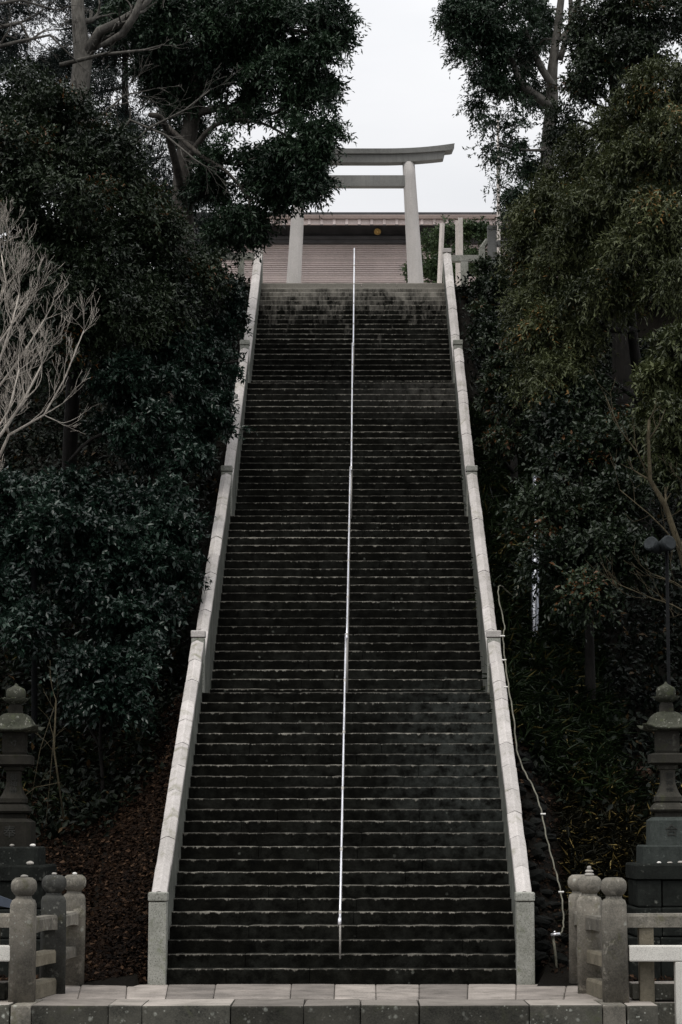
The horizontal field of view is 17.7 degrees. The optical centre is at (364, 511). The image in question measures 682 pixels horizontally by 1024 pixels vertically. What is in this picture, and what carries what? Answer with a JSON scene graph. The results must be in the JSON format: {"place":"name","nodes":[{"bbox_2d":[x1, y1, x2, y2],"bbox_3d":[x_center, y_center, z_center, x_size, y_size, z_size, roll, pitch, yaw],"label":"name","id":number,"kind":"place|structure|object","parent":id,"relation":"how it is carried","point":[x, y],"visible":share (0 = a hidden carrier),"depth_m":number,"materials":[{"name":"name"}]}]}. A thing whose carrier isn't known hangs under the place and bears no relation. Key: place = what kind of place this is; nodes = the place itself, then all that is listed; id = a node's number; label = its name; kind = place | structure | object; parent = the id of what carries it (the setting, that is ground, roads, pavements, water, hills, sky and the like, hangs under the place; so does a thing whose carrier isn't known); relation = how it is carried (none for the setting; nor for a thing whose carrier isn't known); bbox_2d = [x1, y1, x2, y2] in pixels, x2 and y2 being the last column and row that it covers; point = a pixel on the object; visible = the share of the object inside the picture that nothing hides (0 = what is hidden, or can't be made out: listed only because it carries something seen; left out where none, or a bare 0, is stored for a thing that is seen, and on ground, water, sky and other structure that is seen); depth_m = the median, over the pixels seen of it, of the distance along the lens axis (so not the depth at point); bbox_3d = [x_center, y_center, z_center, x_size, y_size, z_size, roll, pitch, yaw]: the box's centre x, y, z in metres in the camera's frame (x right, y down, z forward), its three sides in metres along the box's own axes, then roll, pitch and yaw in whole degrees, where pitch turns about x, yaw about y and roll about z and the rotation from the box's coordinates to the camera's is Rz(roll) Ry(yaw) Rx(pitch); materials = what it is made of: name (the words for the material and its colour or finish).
{"place":"outdoors","nodes":[
{"label":"outdoors","id":0,"kind":"place"},
{"bbox_2d":[7,984,631,1011],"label":"stone pavement","id":1,"kind":"structure","parent":0,"point":[306,992],"depth_m":26.46,"materials":[{"name":"grey stone"}]},
{"bbox_2d":[0,875,85,1003],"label":"stone parapet","id":2,"kind":"structure","parent":1,"relation":"on","point":[58,924],"depth_m":26.14,"materials":[{"name":"grey stone"}]},
{"bbox_2d":[568,874,681,1023],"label":"stone parapet","id":3,"kind":"structure","parent":1,"relation":"on","point":[598,952],"depth_m":25.23,"materials":[{"name":"grey stone"}]},
{"bbox_2d":[0,287,681,1019],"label":"hillside","id":4,"kind":"structure","parent":0,"point":[544,977],"depth_m":37.76,"materials":[{"name":"soil"}]},
{"bbox_2d":[0,896,11,907],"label":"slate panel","id":5,"kind":"object","parent":4,"relation":"on","point":[5,902],"depth_m":27.88,"materials":[{"name":"grey stone"}]},
{"bbox_2d":[0,683,56,976],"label":"stone lantern","id":6,"kind":"object","parent":4,"relation":"on","point":[17,825],"visible":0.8,"depth_m":29.14,"materials":[{"name":"grey stone"}]},
{"bbox_2d":[20,536,47,756],"bbox_3d":[-5.363,2.188,35.346,0.400,3.664,0.400,0,-8,0],"label":"street lamp","id":7,"kind":"object","parent":4,"relation":"on","point":[34,707],"visible":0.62,"depth_m":35.23,"materials":[{"name":"black metal"}]},
{"bbox_2d":[0,198,99,469],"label":"bare pale tree","id":8,"kind":"object","parent":4,"relation":"on","point":[7,409],"visible":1,"depth_m":33.69,"materials":[{"name":"grey wood"}]},
{"bbox_2d":[26,669,74,823],"bbox_3d":[-4.396,3.243,31.242,0.808,2.416,1.925,0,-8,0],"label":"bare shrub","id":9,"kind":"object","parent":4,"relation":"on","point":[53,751],"visible":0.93,"depth_m":31.68,"materials":[{"name":"brown wood"}]},
{"bbox_2d":[0,563,172,808],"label":"camellia","id":10,"kind":"object","parent":4,"relation":"on","point":[27,618],"visible":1,"depth_m":33.49,"materials":[{"name":"green plant"}]},
{"bbox_2d":[0,666,187,984],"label":"fallen leaves","id":11,"kind":"object","parent":4,"relation":"on","point":[77,867],"visible":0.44,"depth_m":31.73,"materials":[{"name":"brown plant"}]},
{"bbox_2d":[0,0,196,198],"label":"bare forked tree","id":12,"kind":"object","parent":4,"relation":"on","point":[85,47],"visible":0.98,"depth_m":45.30,"materials":[{"name":"grey plant"}]},
{"bbox_2d":[0,461,215,722],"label":"camellia bush","id":13,"kind":"object","parent":4,"relation":"on","point":[122,542],"visible":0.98,"depth_m":35.76,"materials":[{"name":"green plant"}]},
{"bbox_2d":[0,55,240,564],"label":"round evergreen tree","id":14,"kind":"object","parent":4,"relation":"on","point":[43,127],"visible":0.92,"depth_m":40.40,"materials":[{"name":"green plant"}]},
{"bbox_2d":[0,0,241,285],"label":"conifer tree","id":15,"kind":"object","parent":4,"relation":"on","point":[111,73],"visible":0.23,"depth_m":57.04,"materials":[{"name":"green plant"}]},
{"bbox_2d":[0,265,250,845],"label":"undergrowth","id":16,"kind":"object","parent":4,"relation":"on","point":[42,444],"visible":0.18,"depth_m":36.69,"materials":[{"name":"green plant"}]},
{"bbox_2d":[63,50,241,196],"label":"leafless tree","id":17,"kind":"object","parent":4,"relation":"on","point":[193,159],"visible":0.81,"depth_m":42.80,"materials":[{"name":"grey plant"}]},
{"bbox_2d":[64,272,257,539],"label":"camellia tree","id":18,"kind":"object","parent":4,"relation":"on","point":[176,435],"visible":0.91,"depth_m":40.23,"materials":[{"name":"green plant"}]},
{"bbox_2d":[92,0,370,403],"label":"evergreen tree","id":19,"kind":"object","parent":4,"relation":"on","point":[281,173],"visible":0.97,"depth_m":47.67,"materials":[{"name":"green plant"}]},
{"bbox_2d":[167,283,515,985],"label":"stone staircase","id":20,"kind":"structure","parent":4,"relation":"on","point":[426,899],"depth_m":34.51,"materials":[{"name":"grey stone"}]},
{"bbox_2d":[148,248,262,984],"bbox_3d":[-2.644,-0.109,41.240,0.248,16.546,24.920,0,-8,0],"label":"stair balustrade","id":21,"kind":"object","parent":20,"relation":"attached to","point":[162,895],"visible":0.85,"depth_m":33.76,"materials":[{"name":"grey stone"}]},
{"bbox_2d":[338,248,354,958],"bbox_3d":[-0.277,-0.400,41.497,0.074,15.944,24.986,0,-8,0],"label":"handrail","id":22,"kind":"object","parent":20,"relation":"on","point":[346,650],"visible":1,"depth_m":34.65,"materials":[{"name":"silver metal"}]},
{"bbox_2d":[442,248,534,984],"bbox_3d":[2.046,-0.109,41.240,0.248,16.546,24.920,0,-8,0],"label":"stair balustrade","id":23,"kind":"object","parent":4,"relation":"on","point":[522,895],"visible":0.96,"depth_m":34.04,"materials":[{"name":"grey stone"}]},
{"bbox_2d":[460,253,537,492],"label":"dark shrub","id":24,"kind":"object","parent":4,"relation":"on","point":[501,439],"visible":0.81,"depth_m":44.37,"materials":[{"name":"green plant"}]},
{"bbox_2d":[428,0,580,235],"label":"tall tree","id":25,"kind":"object","parent":4,"relation":"on","point":[500,51],"visible":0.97,"depth_m":54.88,"materials":[{"name":"green plant"}]},
{"bbox_2d":[497,585,563,967],"bbox_3d":[2.341,3.637,32.482,0.544,5.988,7.873,0,-8,0],"label":"garden hose","id":26,"kind":"object","parent":4,"relation":"on","point":[554,933],"visible":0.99,"depth_m":30.48,"materials":[{"name":"plastic"}]},
{"bbox_2d":[530,476,539,637],"bbox_3d":[2.994,1.013,38.494,0.151,3.572,1.641,-1,-8,7],"label":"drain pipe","id":27,"kind":"object","parent":4,"relation":"on","point":[535,612],"visible":0.25,"depth_m":38.07,"materials":[{"name":"metal"}]},
{"bbox_2d":[510,697,568,964],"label":"rubble bank","id":28,"kind":"structure","parent":4,"relation":"on","point":[535,874],"depth_m":30.27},
{"bbox_2d":[453,396,655,816],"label":"bamboo grass","id":29,"kind":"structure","parent":4,"relation":"on","point":[522,684],"depth_m":36.42,"materials":[{"name":"green plant"}]},
{"bbox_2d":[454,269,681,836],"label":"undergrowth","id":30,"kind":"object","parent":4,"relation":"on","point":[639,686],"visible":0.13,"depth_m":37.85,"materials":[{"name":"green plant"}]},
{"bbox_2d":[488,365,680,706],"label":"shady shrub","id":31,"kind":"object","parent":4,"relation":"on","point":[588,503],"visible":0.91,"depth_m":36.76,"materials":[{"name":"green plant"}]},
{"bbox_2d":[490,50,681,580],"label":"olive evergreen tree","id":32,"kind":"object","parent":4,"relation":"on","point":[592,226],"visible":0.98,"depth_m":40.71,"materials":[{"name":"green plant"}]},
{"bbox_2d":[512,734,680,981],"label":"fallen leaves","id":33,"kind":"object","parent":4,"relation":"on","point":[545,961],"visible":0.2,"depth_m":30.73,"materials":[{"name":"brown plant"}]},
{"bbox_2d":[532,0,681,413],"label":"bushy tree","id":34,"kind":"object","parent":4,"relation":"on","point":[612,26],"visible":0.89,"depth_m":48.49,"materials":[{"name":"green plant"}]},
{"bbox_2d":[547,734,681,936],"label":"bamboo grass","id":35,"kind":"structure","parent":4,"relation":"on","point":[610,851],"depth_m":32.16,"materials":[{"name":"green plant"}]},
{"bbox_2d":[586,370,681,616],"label":"bare tan tree","id":36,"kind":"object","parent":4,"relation":"on","point":[670,521],"visible":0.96,"depth_m":33.28,"materials":[{"name":"brown wood"}]},
{"bbox_2d":[622,318,681,511],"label":"hanging evergreen","id":37,"kind":"object","parent":4,"relation":"on","point":[652,377],"visible":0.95,"depth_m":35.59,"materials":[{"name":"green plant"}]},
{"bbox_2d":[625,682,681,980],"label":"stone lantern","id":38,"kind":"object","parent":4,"relation":"on","point":[654,886],"visible":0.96,"depth_m":29.01,"materials":[{"name":"grey stone"}]},
{"bbox_2d":[644,535,675,684],"bbox_3d":[4.260,3.048,31.246,0.400,5.524,0.331,7,-11,-40],"label":"floodlight pole","id":39,"kind":"object","parent":4,"relation":"on","point":[666,543],"visible":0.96,"depth_m":31.56,"materials":[{"name":"black metal"}]},
{"bbox_2d":[0,0,681,271],"label":"sky","id":40,"kind":"structure","parent":0,"point":[402,97],"materials":[{"name":"white"}]},
{"label":"upper court","id":41,"kind":"structure","parent":0,"visible":0},
{"bbox_2d":[218,253,253,285],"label":"stone fence","id":42,"kind":"object","parent":41,"relation":"on","point":[241,268],"visible":0.09,"depth_m":55.07,"materials":[{"name":"grey stone"}]},
{"bbox_2d":[255,143,454,282],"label":"torii gate","id":43,"kind":"structure","parent":41,"relation":"on","point":[408,159],"depth_m":61.82,"materials":[{"name":"grey stone"}]},
{"bbox_2d":[194,212,637,285],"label":"shrine hall","id":44,"kind":"structure","parent":41,"relation":"on","point":[376,241],"depth_m":71.33,"materials":[{"name":"brown wood"}]},
{"bbox_2d":[437,223,444,282],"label":"leaning post","id":45,"kind":"object","parent":41,"relation":"on","point":[440,254],"visible":0.64,"depth_m":58.02,"materials":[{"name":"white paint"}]},
{"bbox_2d":[399,215,493,284],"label":"clipped shrub","id":46,"kind":"object","parent":41,"relation":"on","point":[472,228],"visible":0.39,"depth_m":65.19,"materials":[{"name":"green plant"}]},
{"bbox_2d":[455,218,462,285],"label":"double post","id":47,"kind":"object","parent":41,"relation":"on","point":[459,236],"visible":0.48,"depth_m":57.06,"materials":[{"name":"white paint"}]},
{"bbox_2d":[451,225,506,284],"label":"stone fence","id":48,"kind":"object","parent":41,"relation":"on","point":[491,243],"visible":0.52,"depth_m":55.08,"materials":[{"name":"grey stone"}]},
{"bbox_2d":[496,121,500,251],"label":"flagpole","id":49,"kind":"object","parent":41,"relation":"on","point":[498,232],"visible":0.22,"depth_m":58.71,"materials":[{"name":"white metal"}]},
{"label":"street","id":50,"kind":"structure","parent":0,"visible":0},
{"bbox_2d":[0,945,9,961],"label":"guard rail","id":51,"kind":"object","parent":50,"relation":"on","point":[4,953],"visible":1,"depth_m":25.01,"materials":[{"name":"white stone"}]},
{"bbox_2d":[0,999,657,1023],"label":"kerb","id":52,"kind":"structure","parent":50,"relation":"on","point":[271,1011],"depth_m":24.56,"materials":[{"name":"stone"}]},
{"bbox_2d":[628,945,681,1023],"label":"granite barrier","id":53,"kind":"object","parent":50,"relation":"on","point":[654,953],"visible":1,"depth_m":25.00,"materials":[{"name":"white stone"}]}
]}

